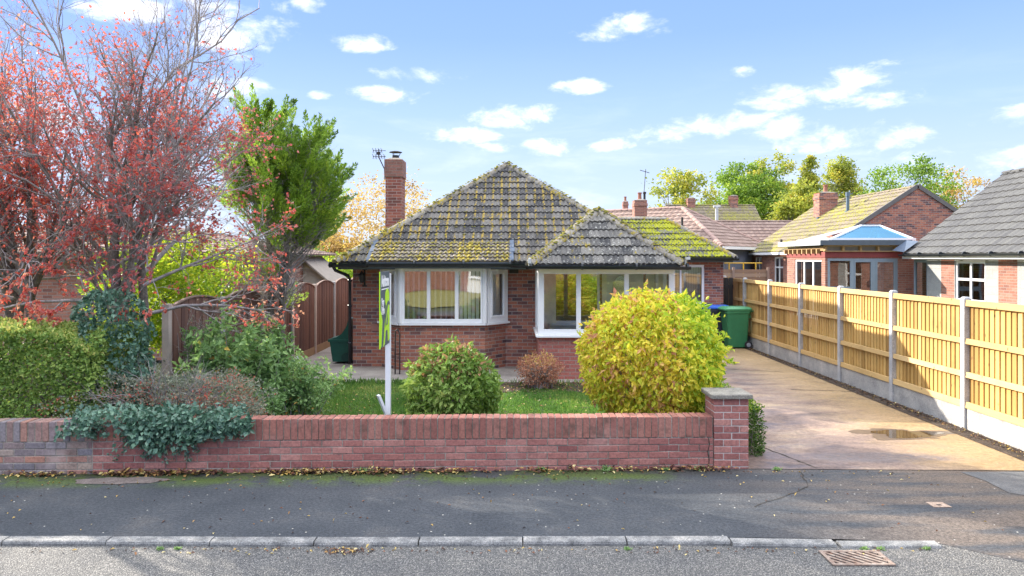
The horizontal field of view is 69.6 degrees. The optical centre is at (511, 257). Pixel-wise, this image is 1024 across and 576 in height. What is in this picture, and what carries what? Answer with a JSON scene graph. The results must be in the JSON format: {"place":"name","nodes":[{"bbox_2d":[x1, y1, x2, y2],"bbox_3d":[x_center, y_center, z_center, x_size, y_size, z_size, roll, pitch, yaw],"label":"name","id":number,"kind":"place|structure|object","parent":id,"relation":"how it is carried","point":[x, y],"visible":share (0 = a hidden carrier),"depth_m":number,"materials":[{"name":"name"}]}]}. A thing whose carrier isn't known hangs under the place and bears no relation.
{"place":"outdoors","nodes":[
{"label":"outdoors","id":0,"kind":"place"},
{"bbox_2d":[0,377,645,415],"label":"lawn","id":1,"kind":"structure","parent":0,"point":[370,407],"depth_m":11.98,"materials":[{"name":"green plant"}]},
{"bbox_2d":[0,316,148,417],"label":"clipped hedge","id":2,"kind":"object","parent":1,"relation":"on","point":[63,334],"visible":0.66,"depth_m":8.45,"materials":[{"name":"green plant"}]},
{"bbox_2d":[0,0,303,414],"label":"red leaved tree","id":3,"kind":"object","parent":1,"relation":"on","point":[145,168],"visible":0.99,"depth_m":9.87,"materials":[{"name":"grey plant"}]},
{"bbox_2d":[75,229,261,357],"bbox_3d":[-5.694,0.927,12.606,3.044,2.894,3.243,0,0,-32],"label":"yellow green shrub","id":4,"kind":"object","parent":1,"relation":"on","point":[164,265],"visible":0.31,"depth_m":12.07,"materials":[{"name":"grey plant"}]},
{"bbox_2d":[206,82,357,356],"bbox_3d":[-4.215,-0.388,13.989,2.664,5.619,2.736,0,0,-43],"label":"conifer tree","id":5,"kind":"object","parent":1,"relation":"on","point":[310,180],"visible":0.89,"depth_m":13.63,"materials":[{"name":"green plant"}]},
{"bbox_2d":[376,271,390,414],"bbox_3d":[-1.610,1.270,8.975,0.160,2.205,0.721,0,0,0],"label":"for sale board","id":6,"kind":"object","parent":1,"relation":"on","point":[385,308],"visible":0.99,"depth_m":9.15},
{"bbox_2d":[293,382,590,413],"bbox_3d":[-1.185,2.357,11.170,7.230,0.001,5.540,0,0,0],"label":"soil bed","id":7,"kind":"object","parent":1,"relation":"on","point":[514,384],"visible":0.07,"depth_m":13.37,"materials":[{"name":"brown soil"}]},
{"bbox_2d":[24,351,277,460],"bbox_3d":[-4.313,1.734,8.826,3.119,1.288,1.780,0,0,0],"label":"cotoneaster","id":8,"kind":"object","parent":7,"relation":"on","point":[169,393],"visible":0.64,"depth_m":8.61,"materials":[{"name":"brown plant"}]},
{"bbox_2d":[171,304,320,414],"bbox_3d":[-3.707,1.502,10.251,1.958,1.745,1.608,0,0,20],"label":"leafy shrub","id":9,"kind":"object","parent":7,"relation":"on","point":[267,361],"visible":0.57,"depth_m":9.88,"materials":[{"name":"green plant"}]},
{"bbox_2d":[210,378,284,415],"bbox_3d":[-3.400,1.949,9.487,0.959,0.850,0.949,0,0,-12],"label":"dark low shrub","id":10,"kind":"object","parent":7,"relation":"on","point":[276,407],"visible":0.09,"depth_m":9.37,"materials":[{"name":"green plant"}]},
{"bbox_2d":[259,345,355,415],"bbox_3d":[-3.068,1.833,10.487,1.220,1.082,1.402,0,0,23],"label":"mixed shrub","id":11,"kind":"object","parent":7,"relation":"on","point":[309,402],"visible":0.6,"depth_m":10.37,"materials":[{"name":"green plant"}]},
{"bbox_2d":[514,349,565,388],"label":"spirea bush","id":12,"kind":"object","parent":7,"relation":"on","point":[540,377],"visible":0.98,"depth_m":13.24,"materials":[{"name":"brown plant"}]},
{"bbox_2d":[498,382,585,391],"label":"bed leaves","id":13,"kind":"object","parent":7,"relation":"on","point":[545,388],"visible":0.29,"depth_m":13.31,"materials":[{"name":"brown plant"}]},
{"bbox_2d":[398,333,503,414],"bbox_3d":[-0.807,1.732,9.750,1.433,1.429,1.384,0,0,0],"label":"green bush","id":14,"kind":"object","parent":1,"relation":"on","point":[460,378],"visible":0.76,"depth_m":9.40,"materials":[{"name":"green plant"}]},
{"bbox_2d":[573,279,739,413],"bbox_3d":[1.852,1.326,9.739,2.113,2.103,2.159,0,0,0],"label":"yellow bush","id":15,"kind":"object","parent":1,"relation":"on","point":[616,381],"visible":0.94,"depth_m":9.07,"materials":[{"name":"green plant"}]},
{"bbox_2d":[302,347,583,381],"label":"path","id":16,"kind":"structure","parent":0,"point":[506,373],"depth_m":15.26,"materials":[{"name":"concrete"}]},
{"bbox_2d":[292,307,294,357],"bbox_3d":[-4.730,1.720,15.960,0.047,1.306,0.194,0,0,-27],"label":"wooden stake","id":17,"kind":"object","parent":16,"relation":"on","point":[293,330],"visible":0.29,"depth_m":15.95,"materials":[{"name":"brown wood"}]},
{"bbox_2d":[328,317,352,361],"bbox_3d":[-3.820,1.830,16.650,0.520,0.960,0.640,0,0,0],"label":"wheelie bin","id":18,"kind":"object","parent":16,"relation":"on","point":[339,347],"visible":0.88,"depth_m":16.35,"materials":[{"name":"green plastic"}]},
{"bbox_2d":[395,329,399,373],"bbox_3d":[-2.315,1.904,14.900,0.118,0.933,0.028,0,0,0],"label":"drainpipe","id":19,"kind":"object","parent":16,"relation":"on","point":[395,351],"visible":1,"depth_m":14.89,"materials":[{"name":"metal"}]},
{"bbox_2d":[328,148,738,378],"bbox_3d":[1.152,-0.203,20.250,9.955,5.145,12.875,0,0,0],"label":"bungalow","id":20,"kind":"object","parent":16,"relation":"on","point":[504,264],"visible":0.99,"depth_m":15.98,"materials":[{"name":"brick"}]},
{"bbox_2d":[380,269,397,322],"bbox_3d":[-2.598,0.787,15.681,0.074,1.165,0.694,0,0,-43],"label":"bay window","id":21,"kind":"structure","parent":20,"relation":"in","point":[394,318],"depth_m":15.48,"materials":[{"name":"white plastic"}]},
{"bbox_2d":[403,269,481,322],"bbox_3d":[-1.450,0.788,15.420,1.760,1.165,0.060,0,0,0],"label":"bay window","id":22,"kind":"structure","parent":20,"relation":"in","point":[428,320],"depth_m":15.39,"materials":[{"name":"white plastic"}]},
{"bbox_2d":[487,269,507,322],"bbox_3d":[-0.314,0.787,15.701,0.074,1.165,0.654,0,0,40],"label":"bay window","id":23,"kind":"structure","parent":20,"relation":"in","point":[491,318],"depth_m":15.65,"materials":[{"name":"white plastic"}]},
{"bbox_2d":[533,269,537,335],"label":"porch window","id":24,"kind":"structure","parent":20,"relation":"in","point":[535,328],"depth_m":15.12,"materials":[{"name":"white plastic"}]},
{"bbox_2d":[548,323,585,328],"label":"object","id":25,"kind":"object","parent":20,"relation":"on","point":[563,327],"visible":0.14,"depth_m":15.85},
{"bbox_2d":[552,274,599,324],"bbox_3d":[1.400,0.888,15.965,1.080,1.155,0.150,0,0,0],"label":"inner window","id":26,"kind":"structure","parent":20,"relation":"in","point":[598,275],"depth_m":15.98,"materials":[{"name":"white plastic"}]},
{"bbox_2d":[536,269,674,337],"bbox_3d":[1.830,0.878,14.275,2.720,1.335,0.130,0,0,0],"label":"porch window","id":27,"kind":"structure","parent":20,"relation":"in","point":[542,333],"depth_m":14.28,"materials":[{"name":"white plastic"}]},
{"bbox_2d":[607,274,642,303],"bbox_3d":[2.425,1.325,16.002,0.850,2.030,0.076,0,0,0],"label":"porch window","id":28,"kind":"structure","parent":20,"relation":"in","point":[616,281],"depth_m":15.99,"materials":[{"name":"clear glass"}]},
{"bbox_2d":[655,274,667,295],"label":"porch window","id":29,"kind":"structure","parent":20,"relation":"in","point":[661,280],"depth_m":15.44,"materials":[{"name":"glass"}]},
{"bbox_2d":[679,265,703,302],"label":"window","id":30,"kind":"structure","parent":20,"relation":"in","point":[702,266],"depth_m":20.32,"materials":[{"name":"white plastic"}]},
{"bbox_2d":[6,281,925,387],"bbox_3d":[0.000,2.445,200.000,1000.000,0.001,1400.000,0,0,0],"label":"ground","id":31,"kind":"structure","parent":0,"point":[159,362],"depth_m":18.50,"materials":[{"name":"brown soil"}]},
{"bbox_2d":[0,216,335,359],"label":"pale neighbour house","id":32,"kind":"structure","parent":31,"relation":"on","point":[50,289],"depth_m":17.00,"materials":[{"name":"brown brick"}]},
{"bbox_2d":[162,277,352,406],"bbox_3d":[-4.840,1.524,18.060,0.100,1.893,15.540,0,0,0],"label":"brown panel fence","id":33,"kind":"object","parent":31,"relation":"on","point":[323,319],"visible":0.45,"depth_m":16.57,"materials":[{"name":"wood"}]},
{"bbox_2d":[282,242,340,269],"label":"dark shrub","id":34,"kind":"object","parent":31,"relation":"on","point":[327,251],"visible":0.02,"depth_m":29.93,"materials":[{"name":"plant"}]},
{"bbox_2d":[303,256,345,283],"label":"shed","id":35,"kind":"structure","parent":31,"relation":"on","point":[322,270],"depth_m":24.11,"materials":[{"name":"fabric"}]},
{"bbox_2d":[323,256,352,278],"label":"green shrub","id":36,"kind":"object","parent":31,"relation":"on","point":[349,272],"visible":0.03,"depth_m":27.99,"materials":[{"name":"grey plant"}]},
{"bbox_2d":[308,230,369,267],"bbox_3d":[-8.413,0.269,35.028,5.361,4.237,5.551,0,0,20],"label":"golden tree","id":37,"kind":"object","parent":31,"relation":"on","point":[339,249],"visible":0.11,"depth_m":34.25,"materials":[{"name":"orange plant"}]},
{"bbox_2d":[320,169,431,252],"bbox_3d":[-5.932,-0.846,33.127,6.461,6.458,6.721,0,0,0],"label":"autumn tree","id":38,"kind":"object","parent":31,"relation":"on","point":[369,223],"visible":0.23,"depth_m":32.54,"materials":[{"name":"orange plant"}]},
{"bbox_2d":[622,196,628,208],"bbox_3d":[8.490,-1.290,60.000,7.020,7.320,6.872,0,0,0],"label":"chimney","id":39,"kind":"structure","parent":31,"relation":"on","point":[625,204],"depth_m":59.60,"materials":[{"name":"brick"}]},
{"bbox_2d":[605,169,761,303],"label":"brown hipped house","id":40,"kind":"structure","parent":31,"relation":"on","point":[739,244],"depth_m":38.46,"materials":[{"name":"tile"}]},
{"bbox_2d":[645,166,725,207],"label":"distant tree","id":41,"kind":"object","parent":31,"relation":"on","point":[683,187],"visible":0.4,"depth_m":60.95,"materials":[{"name":"green plant"}]},
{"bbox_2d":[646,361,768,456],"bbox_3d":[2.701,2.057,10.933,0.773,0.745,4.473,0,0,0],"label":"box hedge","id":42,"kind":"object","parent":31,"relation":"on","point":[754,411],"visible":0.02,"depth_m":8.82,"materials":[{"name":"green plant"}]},
{"bbox_2d":[695,193,722,203],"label":"distant tree","id":43,"kind":"object","parent":31,"relation":"on","point":[718,202],"visible":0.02,"depth_m":83.74,"materials":[{"name":"green plant"}]},
{"bbox_2d":[665,195,760,219],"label":"gabled house","id":44,"kind":"structure","parent":31,"relation":"on","point":[732,209],"depth_m":58.42,"materials":[{"name":"tile"}]},
{"bbox_2d":[701,388,752,468],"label":"gate pillar","id":45,"kind":"structure","parent":31,"relation":"on","point":[727,409],"depth_m":8.26,"materials":[{"name":"red brick"}]},
{"bbox_2d":[724,263,761,268],"bbox_3d":[11.250,1.307,36.000,1.900,2.126,0.061,0,0,0],"label":"yellow play frame","id":46,"kind":"object","parent":31,"relation":"on","point":[741,263],"visible":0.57,"depth_m":35.98,"materials":[{"name":"paint"}]},
{"bbox_2d":[723,267,769,310],"bbox_3d":[8.750,1.395,31.975,4.800,1.950,0.110,0,0,0],"label":"slatted back fence","id":47,"kind":"object","parent":31,"relation":"on","point":[756,274],"visible":0.12,"depth_m":32.00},
{"bbox_2d":[707,160,790,219],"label":"distant tree","id":48,"kind":"object","parent":31,"relation":"on","point":[729,181],"visible":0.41,"depth_m":73.45,"materials":[{"name":"green plant"}]},
{"bbox_2d":[715,220,791,282],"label":"red tiled garage","id":49,"kind":"structure","parent":31,"relation":"on","point":[760,230],"depth_m":43.38,"materials":[{"name":"tile"}]},
{"bbox_2d":[742,148,814,219],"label":"distant tree","id":50,"kind":"object","parent":31,"relation":"on","point":[790,166],"visible":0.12,"depth_m":76.74,"materials":[{"name":"green plant"}]},
{"bbox_2d":[765,175,820,219],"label":"distant tree","id":51,"kind":"object","parent":31,"relation":"on","point":[797,202],"visible":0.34,"depth_m":65.28,"materials":[{"name":"yellow plant"}]},
{"bbox_2d":[781,154,837,207],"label":"distant tree","id":52,"kind":"object","parent":31,"relation":"on","point":[809,162],"visible":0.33,"depth_m":77.73,"materials":[{"name":"green plant"}]},
{"bbox_2d":[814,153,869,198],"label":"distant tree","id":53,"kind":"object","parent":31,"relation":"on","point":[841,173],"visible":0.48,"depth_m":84.37,"materials":[{"name":"green plant"}]},
{"bbox_2d":[778,225,915,326],"bbox_3d":[11.910,0.600,26.250,3.480,3.540,3.900,0,0,0],"label":"sunroom extension","id":54,"kind":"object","parent":31,"relation":"on","point":[865,241],"visible":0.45,"depth_m":24.96,"materials":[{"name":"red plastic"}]},
{"bbox_2d":[796,259,820,319],"bbox_3d":[10.465,1.093,26.075,0.150,2.045,2.430,0,0,0],"label":"window","id":55,"kind":"structure","parent":54,"relation":"in","point":[797,260],"depth_m":26.43,"materials":[{"name":"white plastic"}]},
{"bbox_2d":[828,258,897,291],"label":"folding doors","id":56,"kind":"structure","parent":54,"relation":"in","point":[852,261],"depth_m":24.60,"materials":[{"name":"grey plastic"}]},
{"bbox_2d":[748,184,957,305],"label":"mossy gabled house","id":57,"kind":"structure","parent":31,"relation":"on","point":[918,211],"depth_m":31.32,"materials":[{"name":"red brick"}]},
{"bbox_2d":[775,257,782,281],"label":"window","id":58,"kind":"structure","parent":57,"relation":"in","point":[779,267],"depth_m":35.37,"materials":[{"name":"white plastic"}]},
{"bbox_2d":[723,276,1023,450],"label":"closeboard fence","id":59,"kind":"object","parent":31,"relation":"on","point":[973,363],"visible":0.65,"depth_m":11.62,"materials":[{"name":"wood"}]},
{"bbox_2d":[723,278,732,305],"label":"dark side gate","id":60,"kind":"structure","parent":59,"relation":"attached to","point":[727,291],"depth_m":20.70,"materials":[{"name":"wood"}]},
{"bbox_2d":[853,153,970,208],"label":"distant tree","id":61,"kind":"object","parent":31,"relation":"on","point":[918,170],"visible":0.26,"depth_m":73.30,"materials":[{"name":"green plant"}]},
{"bbox_2d":[892,168,1023,330],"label":"grey roofed house","id":62,"kind":"structure","parent":31,"relation":"on","point":[973,248],"depth_m":21.73,"materials":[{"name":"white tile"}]},
{"bbox_2d":[914,260,926,330],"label":"window","id":63,"kind":"structure","parent":62,"relation":"in","point":[915,261],"depth_m":23.92,"materials":[{"name":"plastic"}]},
{"bbox_2d":[956,261,984,300],"bbox_3d":[13.065,0.708,21.033,0.150,1.215,1.474,0,0,0],"label":"window","id":64,"kind":"structure","parent":62,"relation":"in","point":[971,279],"depth_m":21.04,"materials":[{"name":"white plastic"}]},
{"bbox_2d":[929,165,991,208],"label":"distant tree","id":65,"kind":"object","parent":31,"relation":"on","point":[973,184],"visible":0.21,"depth_m":77.11,"materials":[{"name":"yellow plant"}]},
{"bbox_2d":[0,469,1023,561],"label":"pavement","id":66,"kind":"structure","parent":0,"point":[716,502],"depth_m":7.05,"materials":[{"name":"grey asphalt"}]},
{"bbox_2d":[0,418,92,474],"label":"old garden wall","id":67,"kind":"structure","parent":66,"relation":"on","point":[28,444],"depth_m":8.06,"materials":[{"name":"brick"}]},
{"bbox_2d":[75,477,171,483],"bbox_3d":[-4.134,2.365,7.821,1.017,0.001,0.265,0,0,0],"label":"bare patch","id":68,"kind":"object","parent":66,"relation":"on","point":[114,480],"visible":1,"depth_m":7.82,"materials":[{"name":"grey concrete"}]},
{"bbox_2d":[359,466,373,473],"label":"weed","id":69,"kind":"object","parent":66,"relation":"on","point":[364,469],"visible":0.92,"depth_m":8.10,"materials":[{"name":"green plant"}]},
{"bbox_2d":[3,464,736,477],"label":"fallen leaves","id":70,"kind":"object","parent":66,"relation":"on","point":[159,472],"visible":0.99,"depth_m":8.08,"materials":[{"name":"brown plant"}]},
{"bbox_2d":[92,413,712,473],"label":"garden wall","id":71,"kind":"structure","parent":66,"relation":"on","point":[491,442],"depth_m":8.19,"materials":[{"name":"red brick"}]},
{"bbox_2d":[53,287,255,463],"bbox_3d":[-4.091,1.311,8.645,2.597,1.896,1.544,0,0,0],"label":"ivy","id":72,"kind":"object","parent":71,"relation":"attached to","point":[169,417],"visible":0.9,"depth_m":8.07,"materials":[{"name":"green plant"}]},
{"bbox_2d":[1,469,986,533],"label":"scattered leaves","id":73,"kind":"object","parent":66,"relation":"on","point":[446,477],"visible":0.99,"depth_m":7.70,"materials":[{"name":"brown plant"}]},
{"bbox_2d":[597,464,612,470],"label":"weed","id":74,"kind":"object","parent":66,"relation":"on","point":[609,468],"visible":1,"depth_m":8.19,"materials":[{"name":"green plant"}]},
{"bbox_2d":[754,472,807,506],"bbox_3d":[2.834,2.366,7.509,0.228,0.001,1.460,0,0,38],"label":"crack","id":75,"kind":"object","parent":66,"relation":"on","point":[790,493],"visible":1,"depth_m":7.42,"materials":[{"name":"black asphalt"}]},
{"bbox_2d":[926,502,950,507],"bbox_3d":[4.085,2.370,7.055,0.170,0.020,0.150,0,0,0],"label":"stop tap cover","id":76,"kind":"object","parent":66,"relation":"on","point":[938,504],"visible":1,"depth_m":7.03,"materials":[{"name":"metal"}]},
{"bbox_2d":[962,472,1023,494],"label":"tarmac patch","id":77,"kind":"object","parent":66,"relation":"on","point":[1011,482],"visible":1,"depth_m":7.86,"materials":[{"name":"grey asphalt"}]},
{"bbox_2d":[0,538,1023,575],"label":"road","id":78,"kind":"structure","parent":0,"point":[946,560],"depth_m":5.81,"materials":[{"name":"grey asphalt"}]},
{"bbox_2d":[0,536,9,545],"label":"kerb stone","id":79,"kind":"object","parent":78,"relation":"on","point":[2,538],"visible":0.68,"depth_m":6.21,"materials":[{"name":"concrete"}]},
{"bbox_2d":[2,536,111,545],"bbox_3d":[-3.825,2.413,6.208,0.858,0.094,0.115,0,0,0],"label":"kerb stone","id":80,"kind":"object","parent":78,"relation":"on","point":[56,541],"visible":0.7,"depth_m":6.16,"materials":[{"name":"concrete"}]},
{"bbox_2d":[106,536,213,545],"bbox_3d":[-2.955,2.413,6.199,0.858,0.094,0.115,0,0,0],"label":"kerb stone","id":81,"kind":"object","parent":78,"relation":"on","point":[159,541],"visible":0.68,"depth_m":6.16,"materials":[{"name":"concrete"}]},
{"bbox_2d":[210,537,316,546],"bbox_3d":[-2.085,2.413,6.188,0.858,0.094,0.115,0,0,0],"label":"kerb stone","id":82,"kind":"object","parent":78,"relation":"on","point":[262,541],"visible":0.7,"depth_m":6.15,"materials":[{"name":"concrete"}]},
{"bbox_2d":[314,537,418,546],"bbox_3d":[-1.215,2.413,6.186,0.858,0.094,0.115,0,0,0],"label":"kerb stone","id":83,"kind":"object","parent":78,"relation":"on","point":[365,541],"visible":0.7,"depth_m":6.15,"materials":[{"name":"concrete"}]},
{"bbox_2d":[0,544,920,557],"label":"gutter leaves","id":84,"kind":"object","parent":78,"relation":"on","point":[343,550],"visible":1,"depth_m":6.03,"materials":[{"name":"brown plant"}]},
{"bbox_2d":[419,537,521,545],"bbox_3d":[-0.345,2.413,6.194,0.858,0.094,0.115,0,0,0],"label":"kerb stone","id":85,"kind":"object","parent":78,"relation":"on","point":[470,541],"visible":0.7,"depth_m":6.15,"materials":[{"name":"concrete"}]},
{"bbox_2d":[523,536,625,545],"bbox_3d":[0.525,2.413,6.205,0.858,0.094,0.115,0,0,0],"label":"kerb stone","id":86,"kind":"object","parent":78,"relation":"on","point":[574,540],"visible":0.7,"depth_m":6.16,"materials":[{"name":"concrete"}]},
{"bbox_2d":[626,536,730,545],"bbox_3d":[1.395,2.413,6.209,0.858,0.094,0.115,0,0,0],"label":"kerb stone","id":87,"kind":"object","parent":78,"relation":"on","point":[677,540],"visible":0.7,"depth_m":6.17,"materials":[{"name":"concrete"}]},
{"bbox_2d":[729,538,836,547],"bbox_3d":[2.265,2.413,6.168,0.858,0.094,0.115,0,0,0],"label":"kerb stone","id":88,"kind":"object","parent":78,"relation":"on","point":[774,543],"visible":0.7,"depth_m":6.13,"materials":[{"name":"concrete"}]},
{"bbox_2d":[818,550,895,565],"bbox_3d":[2.745,2.397,5.880,0.490,0.013,0.280,0,0,0],"label":"drain grate","id":89,"kind":"object","parent":78,"relation":"on","point":[859,558],"visible":1,"depth_m":5.87,"materials":[{"name":"metal"}]},
{"bbox_2d":[836,541,941,548],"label":"kerb stone","id":90,"kind":"object","parent":78,"relation":"on","point":[887,544],"visible":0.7,"depth_m":6.12,"materials":[{"name":"concrete"}]},
{"bbox_2d":[0,0,1023,242],"label":"sky","id":91,"kind":"structure","parent":0,"point":[584,97],"materials":[{"name":"blue"}]},
{"bbox_2d":[646,346,1023,469],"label":"driveway","id":92,"kind":"structure","parent":0,"point":[810,422],"depth_m":10.08,"materials":[{"name":"concrete"}]},
{"bbox_2d":[702,304,728,344],"bbox_3d":[5.519,1.823,19.970,0.838,1.075,0.600,0,0,5],"label":"wheelie bin","id":93,"kind":"object","parent":92,"relation":"on","point":[714,309],"visible":0.12,"depth_m":19.71,"materials":[{"name":"plastic"}]},
{"bbox_2d":[718,306,753,348],"bbox_3d":[5.859,1.823,19.350,0.838,1.075,0.600,0,0,-3],"label":"wheelie bin","id":94,"kind":"object","parent":92,"relation":"on","point":[735,322],"visible":0.98,"depth_m":19.10,"materials":[{"name":"plastic"}]},
{"bbox_2d":[759,445,815,467],"bbox_3d":[3.175,2.361,9.082,0.085,0.001,1.678,0,0,-15],"label":"crack","id":95,"kind":"object","parent":92,"relation":"on","point":[787,456],"visible":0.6,"depth_m":8.79,"materials":[{"name":"grey concrete"}]},
{"bbox_2d":[743,347,1023,460],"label":"gravel strip","id":96,"kind":"object","parent":92,"relation":"on","point":[1005,450],"visible":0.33,"depth_m":10.80,"materials":[{"name":"gravel"}]},
{"bbox_2d":[743,348,1023,455],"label":"gravel litter","id":97,"kind":"object","parent":96,"relation":"on","point":[963,428],"visible":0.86,"depth_m":11.59,"materials":[{"name":"grey stone"}]},
{"bbox_2d":[849,428,955,439],"bbox_3d":[5.316,2.362,9.866,1.494,0.001,0.690,0,0,0],"label":"wet patch","id":98,"kind":"object","parent":92,"relation":"on","point":[877,436],"visible":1,"depth_m":9.90,"materials":[{"name":"concrete"}]},
{"bbox_2d":[871,430,942,437],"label":"puddle","id":99,"kind":"object","parent":92,"relation":"on","point":[901,434],"visible":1,"depth_m":9.89,"materials":[{"name":"brown liquid"}]}
]}

